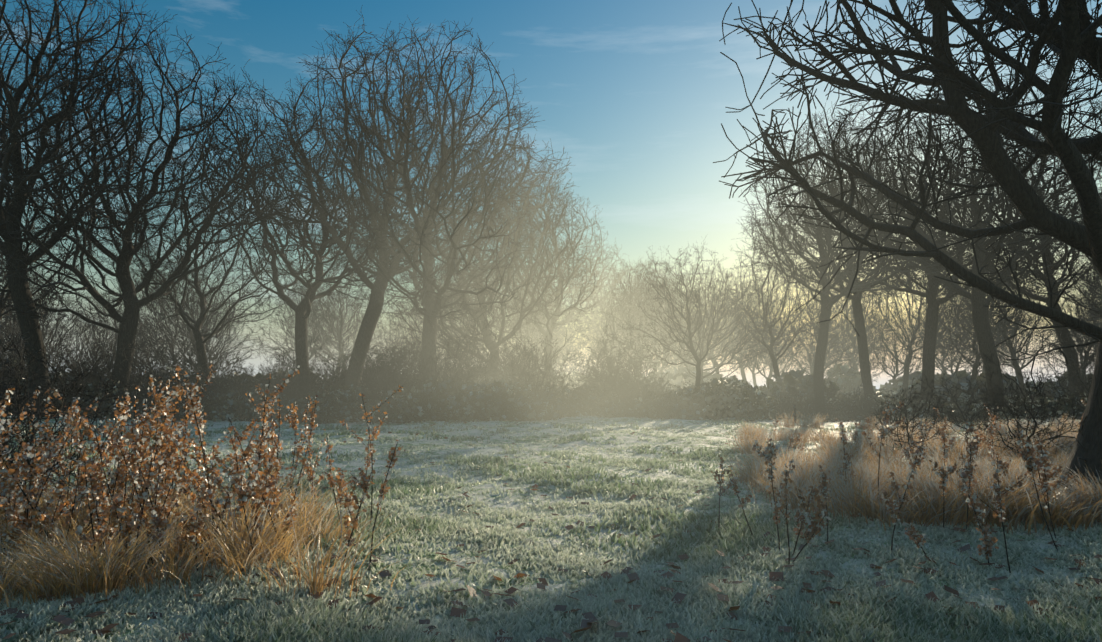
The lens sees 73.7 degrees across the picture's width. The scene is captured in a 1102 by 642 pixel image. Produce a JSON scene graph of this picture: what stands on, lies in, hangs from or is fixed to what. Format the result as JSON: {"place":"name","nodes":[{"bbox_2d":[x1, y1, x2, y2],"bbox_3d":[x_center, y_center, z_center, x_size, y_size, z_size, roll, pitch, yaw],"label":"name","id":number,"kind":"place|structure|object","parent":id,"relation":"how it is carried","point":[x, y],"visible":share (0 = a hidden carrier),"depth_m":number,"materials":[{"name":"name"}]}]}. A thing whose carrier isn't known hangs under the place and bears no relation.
{"place":"outdoors","nodes":[
{"label":"outdoors","id":0,"kind":"place"},
{"bbox_2d":[0,391,1101,641],"bbox_3d":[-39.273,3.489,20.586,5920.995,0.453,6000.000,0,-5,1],"label":"ground","id":1,"kind":"structure","parent":0,"point":[696,443],"depth_m":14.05,"materials":[{"name":"green plant"}]},
{"bbox_2d":[0,241,68,358],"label":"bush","id":2,"kind":"object","parent":1,"relation":"on","point":[12,325],"visible":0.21,"depth_m":61.34,"materials":[{"name":"brown plant"}]},
{"bbox_2d":[0,321,72,483],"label":"shrub","id":3,"kind":"object","parent":1,"relation":"on","point":[20,362],"visible":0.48,"depth_m":9.85,"materials":[{"name":"brown plant"}]},
{"bbox_2d":[0,332,72,394],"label":"shrub","id":4,"kind":"object","parent":1,"relation":"on","point":[22,353],"visible":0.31,"depth_m":40.77,"materials":[{"name":"brown plant"}]},
{"bbox_2d":[0,303,75,369],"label":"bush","id":5,"kind":"object","parent":1,"relation":"on","point":[54,338],"visible":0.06,"depth_m":79.86,"materials":[{"name":"brown plant"}]},
{"bbox_2d":[0,269,84,378],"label":"bush","id":6,"kind":"object","parent":1,"relation":"on","point":[46,327],"visible":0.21,"depth_m":63.50,"materials":[{"name":"brown plant"}]},
{"bbox_2d":[0,111,110,334],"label":"tree","id":7,"kind":"object","parent":1,"relation":"on","point":[8,296],"visible":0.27,"depth_m":42.32,"materials":[{"name":"brown plant"}]},
{"bbox_2d":[0,331,139,501],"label":"shrub","id":8,"kind":"object","parent":1,"relation":"on","point":[17,396],"visible":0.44,"depth_m":8.70,"materials":[{"name":"brown plant"}]},
{"bbox_2d":[46,313,102,372],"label":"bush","id":9,"kind":"object","parent":1,"relation":"on","point":[86,325],"visible":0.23,"depth_m":101.52,"materials":[{"name":"brown plant"}]},
{"bbox_2d":[51,351,110,405],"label":"shrub","id":10,"kind":"object","parent":1,"relation":"on","point":[72,368],"visible":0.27,"depth_m":39.93,"materials":[{"name":"brown plant"}]},
{"bbox_2d":[62,295,139,372],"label":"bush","id":11,"kind":"object","parent":1,"relation":"on","point":[77,349],"visible":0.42,"depth_m":78.72,"materials":[{"name":"brown plant"}]},
{"bbox_2d":[62,330,148,381],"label":"shrub","id":12,"kind":"object","parent":1,"relation":"on","point":[93,350],"visible":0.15,"depth_m":45.96,"materials":[{"name":"brown plant"}]},
{"bbox_2d":[0,0,215,416],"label":"tree","id":13,"kind":"object","parent":1,"relation":"on","point":[21,291],"visible":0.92,"depth_m":36.24,"materials":[{"name":"brown plant"}]},
{"bbox_2d":[68,340,155,394],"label":"shrub","id":14,"kind":"object","parent":1,"relation":"on","point":[112,363],"visible":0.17,"depth_m":44.88,"materials":[{"name":"brown plant"}]},
{"bbox_2d":[69,291,157,365],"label":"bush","id":15,"kind":"object","parent":1,"relation":"on","point":[89,298],"visible":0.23,"depth_m":104.10,"materials":[{"name":"brown plant"}]},
{"bbox_2d":[74,337,168,405],"bbox_3d":[-23.786,3.438,40.331,4.059,5.175,4.622,-4,-7,36],"label":"shrub","id":16,"kind":"object","parent":1,"relation":"on","point":[113,376],"visible":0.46,"depth_m":40.10,"materials":[{"name":"brown plant"}]},
{"bbox_2d":[0,5,321,415],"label":"tree","id":17,"kind":"object","parent":1,"relation":"on","point":[129,318],"visible":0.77,"depth_m":40.03,"materials":[{"name":"brown plant"}]},
{"bbox_2d":[136,363,200,420],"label":"shrub","id":18,"kind":"object","parent":1,"relation":"on","point":[146,396],"visible":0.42,"depth_m":37.36,"materials":[{"name":"brown plant"}]},
{"bbox_2d":[116,259,221,372],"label":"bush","id":19,"kind":"object","parent":1,"relation":"on","point":[168,328],"visible":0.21,"depth_m":73.83,"materials":[{"name":"brown plant"}]},
{"bbox_2d":[114,324,229,421],"bbox_3d":[-19.385,3.050,37.986,4.623,5.895,5.265,-2,-6,21],"label":"shrub","id":20,"kind":"object","parent":1,"relation":"on","point":[174,361],"visible":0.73,"depth_m":37.61,"materials":[{"name":"brown plant"}]},
{"bbox_2d":[109,267,278,376],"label":"tree","id":21,"kind":"object","parent":1,"relation":"on","point":[197,312],"visible":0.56,"depth_m":73.48,"materials":[{"name":"brown plant"}]},
{"bbox_2d":[0,361,415,607],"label":"weeds","id":22,"kind":"object","parent":1,"relation":"on","point":[41,512],"visible":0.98,"depth_m":6.16,"materials":[{"name":"brown plant"}]},
{"bbox_2d":[106,138,316,383],"bbox_3d":[-21.147,-2.617,45.816,13.784,17.834,11.040,-3,-6,28],"label":"tree","id":23,"kind":"object","parent":1,"relation":"on","point":[196,327],"visible":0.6,"depth_m":44.76,"materials":[{"name":"brown plant"}]},
{"bbox_2d":[178,293,255,374],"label":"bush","id":24,"kind":"object","parent":1,"relation":"on","point":[218,338],"visible":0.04,"depth_m":102.00,"materials":[{"name":"brown plant"}]},
{"bbox_2d":[179,341,258,388],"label":"shrub","id":25,"kind":"object","parent":1,"relation":"on","point":[225,356],"visible":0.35,"depth_m":44.99,"materials":[{"name":"brown plant"}]},
{"bbox_2d":[199,366,254,403],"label":"shrub","id":26,"kind":"object","parent":1,"relation":"on","point":[231,384],"visible":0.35,"depth_m":40.45,"materials":[{"name":"brown plant"}]},
{"bbox_2d":[217,369,261,418],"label":"shrub","id":27,"kind":"object","parent":1,"relation":"on","point":[252,382],"visible":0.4,"depth_m":40.63,"materials":[{"name":"brown plant"}]},
{"bbox_2d":[259,346,310,395],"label":"shrub","id":28,"kind":"object","parent":1,"relation":"on","point":[279,379],"visible":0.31,"depth_m":44.48,"materials":[{"name":"brown plant"}]},
{"bbox_2d":[166,59,411,397],"bbox_3d":[-14.510,-4.103,47.555,14.299,21.570,20.781,-1,-6,12],"label":"tree","id":29,"kind":"object","parent":1,"relation":"on","point":[302,310],"visible":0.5,"depth_m":43.98,"materials":[{"name":"brown plant"}]},
{"bbox_2d":[257,339,324,400],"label":"shrub","id":30,"kind":"object","parent":1,"relation":"on","point":[291,359],"visible":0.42,"depth_m":45.48,"materials":[{"name":"brown plant"}]},
{"bbox_2d":[255,330,331,396],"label":"shrub","id":31,"kind":"object","parent":1,"relation":"on","point":[290,363],"visible":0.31,"depth_m":47.27,"materials":[{"name":"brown plant"}]},
{"bbox_2d":[274,365,322,403],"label":"shrub","id":32,"kind":"object","parent":1,"relation":"on","point":[292,381],"visible":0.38,"depth_m":41.68,"materials":[{"name":"brown plant"}]},
{"bbox_2d":[253,279,349,362],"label":"bush","id":33,"kind":"object","parent":1,"relation":"on","point":[287,330],"visible":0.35,"depth_m":96.10,"materials":[{"name":"brown plant"}]},
{"bbox_2d":[289,369,342,404],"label":"shrub","id":34,"kind":"object","parent":1,"relation":"on","point":[313,388],"visible":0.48,"depth_m":41.14,"materials":[{"name":"brown plant"}]},
{"bbox_2d":[288,351,349,397],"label":"shrub","id":35,"kind":"object","parent":1,"relation":"on","point":[318,374],"visible":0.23,"depth_m":44.61,"materials":[{"name":"brown plant"}]},
{"bbox_2d":[284,260,377,373],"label":"bush","id":36,"kind":"object","parent":1,"relation":"on","point":[341,348],"visible":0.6,"depth_m":78.37,"materials":[{"name":"brown plant"}]},
{"bbox_2d":[307,292,395,375],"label":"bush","id":37,"kind":"object","parent":1,"relation":"on","point":[352,328],"visible":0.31,"depth_m":101.87,"materials":[{"name":"brown plant"}]},
{"bbox_2d":[324,345,392,401],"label":"shrub","id":38,"kind":"object","parent":1,"relation":"on","point":[348,364],"visible":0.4,"depth_m":40.97,"materials":[{"name":"brown plant"}]},
{"bbox_2d":[208,8,563,396],"bbox_3d":[-8.345,-5.803,45.062,19.200,24.640,20.490,-1,-5,10],"label":"tree","id":39,"kind":"object","parent":1,"relation":"on","point":[366,330],"visible":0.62,"depth_m":42.01,"materials":[{"name":"brown plant"}]},
{"bbox_2d":[359,338,433,413],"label":"shrub","id":40,"kind":"object","parent":1,"relation":"on","point":[393,375],"visible":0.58,"depth_m":37.07,"materials":[{"name":"brown plant"}]},
{"bbox_2d":[370,297,422,367],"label":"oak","id":41,"kind":"object","parent":1,"relation":"on","point":[390,334],"visible":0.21,"depth_m":101.45,"materials":[{"name":"brown plant"}]},
{"bbox_2d":[356,333,437,414],"bbox_3d":[-7.850,3.205,37.737,4.052,5.267,4.852,-4,-7,37],"label":"shrub","id":42,"kind":"object","parent":1,"relation":"on","point":[402,375],"visible":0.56,"depth_m":37.34,"materials":[{"name":"brown plant"}]},
{"bbox_2d":[359,331,442,391],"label":"shrub","id":43,"kind":"object","parent":1,"relation":"on","point":[394,361],"visible":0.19,"depth_m":41.84,"materials":[{"name":"brown plant"}]},
{"bbox_2d":[375,335,454,386],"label":"shrub","id":44,"kind":"object","parent":1,"relation":"on","point":[410,359],"visible":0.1,"depth_m":41.98,"materials":[{"name":"brown plant"}]},
{"bbox_2d":[383,301,462,368],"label":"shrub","id":45,"kind":"object","parent":1,"relation":"on","point":[402,332],"visible":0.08,"depth_m":80.69,"materials":[{"name":"brown plant"}]},
{"bbox_2d":[315,18,573,378],"bbox_3d":[-5.548,-5.991,43.026,16.312,24.470,17.103,-4,-7,39],"label":"tree","id":46,"kind":"object","parent":1,"relation":"on","point":[430,317],"visible":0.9,"depth_m":40.70,"materials":[{"name":"brown plant"}]},
{"bbox_2d":[405,339,485,405],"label":"shrub","id":47,"kind":"object","parent":1,"relation":"on","point":[456,369],"visible":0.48,"depth_m":37.22,"materials":[{"name":"brown plant"}]},
{"bbox_2d":[409,339,486,386],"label":"shrub","id":48,"kind":"object","parent":1,"relation":"on","point":[450,367],"visible":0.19,"depth_m":38.89,"materials":[{"name":"brown plant"}]},
{"bbox_2d":[398,252,521,367],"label":"tree","id":49,"kind":"object","parent":1,"relation":"on","point":[465,320],"visible":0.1,"depth_m":75.29,"materials":[{"name":"brown plant"}]},
{"bbox_2d":[415,310,514,404],"bbox_3d":[-4.423,2.643,37.696,5.156,6.510,4.692,1,-5,-10],"label":"shrub","id":50,"kind":"object","parent":1,"relation":"on","point":[446,358],"visible":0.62,"depth_m":37.31,"materials":[{"name":"brown plant"}]},
{"bbox_2d":[347,140,595,379],"bbox_3d":[-5.251,-2.512,47.430,15.254,18.075,16.967,3,-6,-30],"label":"tree","id":51,"kind":"object","parent":1,"relation":"on","point":[518,325],"visible":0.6,"depth_m":45.41,"materials":[{"name":"brown plant"}]},
{"bbox_2d":[435,266,585,373],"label":"tree","id":52,"kind":"object","parent":1,"relation":"on","point":[518,334],"visible":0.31,"depth_m":54.84,"materials":[{"name":"brown plant"}]},
{"bbox_2d":[477,326,544,387],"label":"shrub","id":53,"kind":"object","parent":1,"relation":"on","point":[497,336],"visible":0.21,"depth_m":41.06,"materials":[{"name":"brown plant"}]},
{"bbox_2d":[481,324,556,389],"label":"shrub","id":54,"kind":"object","parent":1,"relation":"on","point":[522,349],"visible":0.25,"depth_m":40.02,"materials":[{"name":"brown plant"}]},
{"bbox_2d":[493,338,574,413],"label":"shrub","id":55,"kind":"object","parent":1,"relation":"on","point":[534,369],"visible":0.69,"depth_m":38.25,"materials":[{"name":"brown plant"}]},
{"bbox_2d":[496,277,581,367],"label":"tree","id":56,"kind":"object","parent":1,"relation":"on","point":[553,332],"visible":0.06,"depth_m":74.36,"materials":[{"name":"brown plant"}]},
{"bbox_2d":[497,330,582,392],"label":"shrub","id":57,"kind":"object","parent":1,"relation":"on","point":[563,365],"visible":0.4,"depth_m":40.84,"materials":[{"name":"brown plant"}]},
{"bbox_2d":[497,248,594,372],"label":"tree","id":58,"kind":"object","parent":1,"relation":"on","point":[568,345],"visible":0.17,"depth_m":59.97,"materials":[{"name":"brown plant"}]},
{"bbox_2d":[0,359,1092,423],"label":"hedge","id":59,"kind":"object","parent":1,"relation":"on","point":[489,401],"visible":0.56,"depth_m":38.76,"materials":[{"name":"brown plant"}]},
{"bbox_2d":[0,419,1101,641],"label":"leaf litter","id":60,"kind":"object","parent":1,"relation":"on","point":[455,612],"visible":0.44,"depth_m":5.21,"materials":[{"name":"brown plant"}]},
{"bbox_2d":[470,166,638,380],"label":"tree","id":61,"kind":"object","parent":1,"relation":"on","point":[573,308],"visible":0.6,"depth_m":50.35,"materials":[{"name":"brown plant"}]},
{"bbox_2d":[527,326,592,380],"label":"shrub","id":62,"kind":"object","parent":1,"relation":"on","point":[571,357],"visible":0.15,"depth_m":98.25,"materials":[{"name":"brown plant"}]},
{"bbox_2d":[559,320,651,405],"bbox_3d":[2.820,3.001,40.407,5.401,6.048,4.742,0,-5,3],"label":"shrub","id":63,"kind":"object","parent":1,"relation":"on","point":[605,363],"visible":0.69,"depth_m":39.82,"materials":[{"name":"brown plant"}]},
{"bbox_2d":[582,308,649,373],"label":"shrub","id":64,"kind":"object","parent":1,"relation":"on","point":[621,338],"visible":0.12,"depth_m":82.48,"materials":[{"name":"brown plant"}]},
{"bbox_2d":[570,262,663,364],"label":"tree","id":65,"kind":"object","parent":1,"relation":"on","point":[595,324],"visible":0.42,"depth_m":78.52,"materials":[{"name":"brown plant"}]},
{"bbox_2d":[587,344,657,403],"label":"shrub","id":66,"kind":"object","parent":1,"relation":"on","point":[627,376],"visible":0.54,"depth_m":40.81,"materials":[{"name":"brown plant"}]},
{"bbox_2d":[592,332,669,416],"bbox_3d":[4.463,3.335,40.245,4.262,5.435,4.854,-1,-5,8],"label":"shrub","id":67,"kind":"object","parent":1,"relation":"on","point":[630,368],"visible":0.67,"depth_m":39.72,"materials":[{"name":"brown plant"}]},
{"bbox_2d":[587,256,683,372],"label":"tree","id":68,"kind":"object","parent":1,"relation":"on","point":[624,293],"visible":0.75,"depth_m":63.13,"materials":[{"name":"brown plant"}]},
{"bbox_2d":[614,261,720,373],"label":"tree","id":69,"kind":"object","parent":1,"relation":"on","point":[659,368],"visible":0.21,"depth_m":75.00,"materials":[{"name":"brown plant"}]},
{"bbox_2d":[622,235,747,391],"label":"tree","id":70,"kind":"object","parent":1,"relation":"on","point":[689,333],"visible":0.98,"depth_m":43.13,"materials":[{"name":"brown plant"}]},
{"bbox_2d":[686,291,746,373],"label":"tree","id":71,"kind":"object","parent":1,"relation":"on","point":[716,361],"visible":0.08,"depth_m":83.85,"materials":[{"name":"brown plant"}]},
{"bbox_2d":[650,260,787,387],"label":"tree","id":72,"kind":"object","parent":1,"relation":"on","point":[730,361],"visible":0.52,"depth_m":56.59,"materials":[{"name":"brown plant"}]},
{"bbox_2d":[702,265,789,381],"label":"tree","id":73,"kind":"object","parent":1,"relation":"on","point":[743,374],"visible":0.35,"depth_m":77.84,"materials":[{"name":"brown plant"}]},
{"bbox_2d":[740,307,807,385],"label":"tree","id":74,"kind":"object","parent":1,"relation":"on","point":[780,363],"visible":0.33,"depth_m":88.04,"materials":[{"name":"brown plant"}]},
{"bbox_2d":[714,224,847,397],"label":"tree","id":75,"kind":"object","parent":1,"relation":"on","point":[775,364],"visible":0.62,"depth_m":56.53,"materials":[{"name":"brown plant"}]},
{"bbox_2d":[786,309,848,374],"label":"tree","id":76,"kind":"object","parent":1,"relation":"on","point":[815,347],"visible":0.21,"depth_m":94.79,"materials":[{"name":"brown plant"}]},
{"bbox_2d":[762,266,892,377],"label":"tree","id":77,"kind":"object","parent":1,"relation":"on","point":[809,352],"visible":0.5,"depth_m":72.74,"materials":[{"name":"brown plant"}]},
{"bbox_2d":[806,317,903,381],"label":"tree","id":78,"kind":"object","parent":1,"relation":"on","point":[874,369],"visible":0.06,"depth_m":97.69,"materials":[{"name":"brown plant"}]},
{"bbox_2d":[737,102,981,421],"bbox_3d":[14.858,-2.815,36.459,11.169,16.889,11.940,-2,-6,18],"label":"tree","id":79,"kind":"object","parent":1,"relation":"on","point":[827,301],"visible":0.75,"depth_m":36.41,"materials":[{"name":"brown plant"}]},
{"bbox_2d":[806,254,912,392],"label":"tree","id":80,"kind":"object","parent":1,"relation":"on","point":[856,366],"visible":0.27,"depth_m":74.47,"materials":[{"name":"brown plant"}]},
{"bbox_2d":[842,385,877,420],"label":"shrub","id":81,"kind":"object","parent":1,"relation":"on","point":[857,406],"visible":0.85,"depth_m":36.90,"materials":[{"name":"green plant"}]},
{"bbox_2d":[738,98,982,395],"bbox_3d":[19.875,-4.429,48.055,14.701,22.234,15.240,0,-5,3],"label":"tree","id":82,"kind":"object","parent":1,"relation":"on","point":[862,343],"visible":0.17,"depth_m":49.14,"materials":[{"name":"brown plant"}]},
{"bbox_2d":[849,384,884,422],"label":"shrub","id":83,"kind":"object","parent":1,"relation":"on","point":[868,401],"visible":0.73,"depth_m":36.79,"materials":[{"name":"green plant"}]},
{"bbox_2d":[866,305,941,378],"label":"tree","id":84,"kind":"object","parent":1,"relation":"on","point":[883,358],"visible":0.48,"depth_m":96.03,"materials":[{"name":"brown plant"}]},
{"bbox_2d":[713,0,1101,497],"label":"tree","id":85,"kind":"object","parent":1,"relation":"on","point":[1070,39],"visible":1,"depth_m":9.18,"materials":[{"name":"brown plant"}]},
{"bbox_2d":[845,240,973,400],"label":"tree","id":86,"kind":"object","parent":1,"relation":"on","point":[908,362],"visible":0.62,"depth_m":60.79,"materials":[{"name":"brown plant"}]},
{"bbox_2d":[870,373,953,456],"bbox_3d":[8.091,2.287,16.577,1.733,2.210,1.974,-1,-6,14],"label":"shrub","id":87,"kind":"object","parent":1,"relation":"on","point":[906,427],"visible":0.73,"depth_m":16.54,"materials":[{"name":"brown plant"}]},
{"bbox_2d":[798,109,1080,401],"bbox_3d":[24.324,-3.582,46.830,15.969,20.612,14.420,-1,-5,9],"label":"tree","id":88,"kind":"object","parent":1,"relation":"on","point":[930,338],"visible":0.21,"depth_m":44.64,"materials":[{"name":"brown plant"}]},
{"bbox_2d":[904,288,978,372],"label":"oak","id":89,"kind":"object","parent":1,"relation":"on","point":[947,366],"visible":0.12,"depth_m":97.93,"materials":[{"name":"brown plant"}]},
{"bbox_2d":[791,67,1101,408],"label":"tree","id":90,"kind":"object","parent":1,"relation":"on","point":[980,319],"visible":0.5,"depth_m":40.06,"materials":[{"name":"brown plant"}]},
{"bbox_2d":[908,298,1018,379],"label":"tree","id":91,"kind":"object","parent":1,"relation":"on","point":[939,366],"visible":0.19,"depth_m":75.56,"materials":[{"name":"brown plant"}]},
{"bbox_2d":[926,367,1004,441],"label":"shrub","id":92,"kind":"object","parent":1,"relation":"on","point":[957,414],"visible":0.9,"depth_m":21.55,"materials":[{"name":"brown plant"}]},
{"bbox_2d":[907,248,1039,402],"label":"tree","id":93,"kind":"object","parent":1,"relation":"on","point":[974,366],"visible":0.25,"depth_m":57.72,"materials":[{"name":"brown plant"}]},
{"bbox_2d":[917,261,1045,371],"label":"tree","id":94,"kind":"object","parent":1,"relation":"on","point":[989,314],"visible":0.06,"depth_m":80.66,"materials":[{"name":"brown plant"}]},
{"bbox_2d":[887,93,1101,395],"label":"tree","id":95,"kind":"object","parent":1,"relation":"on","point":[1058,331],"visible":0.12,"depth_m":46.64,"materials":[{"name":"brown plant"}]},
{"bbox_2d":[950,257,1081,397],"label":"tree","id":96,"kind":"object","parent":1,"relation":"on","point":[1013,351],"visible":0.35,"depth_m":55.48,"materials":[{"name":"brown plant"}]},
{"bbox_2d":[958,343,1084,453],"bbox_3d":[9.402,1.802,14.752,2.222,2.805,2.022,-3,-6,32],"label":"shrub","id":97,"kind":"object","parent":1,"relation":"on","point":[1035,425],"visible":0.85,"depth_m":14.68,"materials":[{"name":"brown plant"}]},
{"bbox_2d":[996,313,1050,375],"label":"tree","id":98,"kind":"object","parent":1,"relation":"on","point":[1029,342],"visible":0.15,"depth_m":101.45,"materials":[{"name":"brown plant"}]},
{"bbox_2d":[990,151,1101,352],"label":"tree","id":99,"kind":"object","parent":1,"relation":"on","point":[1098,311],"visible":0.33,"depth_m":44.42,"materials":[{"name":"brown plant"}]},
{"bbox_2d":[1030,324,1096,409],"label":"tree","id":100,"kind":"object","parent":1,"relation":"on","point":[1086,387],"visible":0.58,"depth_m":35.53,"materials":[{"name":"brown plant"}]},
{"bbox_2d":[1037,304,1097,368],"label":"tree","id":101,"kind":"object","parent":1,"relation":"on","point":[1081,362],"visible":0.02,"depth_m":94.84,"materials":[{"name":"brown plant"}]},
{"bbox_2d":[1036,263,1101,381],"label":"tree","id":102,"kind":"object","parent":1,"relation":"on","point":[1078,311],"visible":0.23,"depth_m":73.53,"materials":[{"name":"brown plant"}]},
{"bbox_2d":[1061,261,1101,327],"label":"tree","id":103,"kind":"object","parent":1,"relation":"on","point":[1090,293],"visible":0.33,"depth_m":55.69,"materials":[{"name":"brown plant"}]},
{"bbox_2d":[0,0,1101,388],"label":"sky","id":104,"kind":"structure","parent":0,"point":[637,93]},
{"bbox_2d":[710,400,1101,572],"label":"dry grass","id":105,"kind":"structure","parent":0,"point":[977,477],"depth_m":8.69,"materials":[{"name":"beige plant"}]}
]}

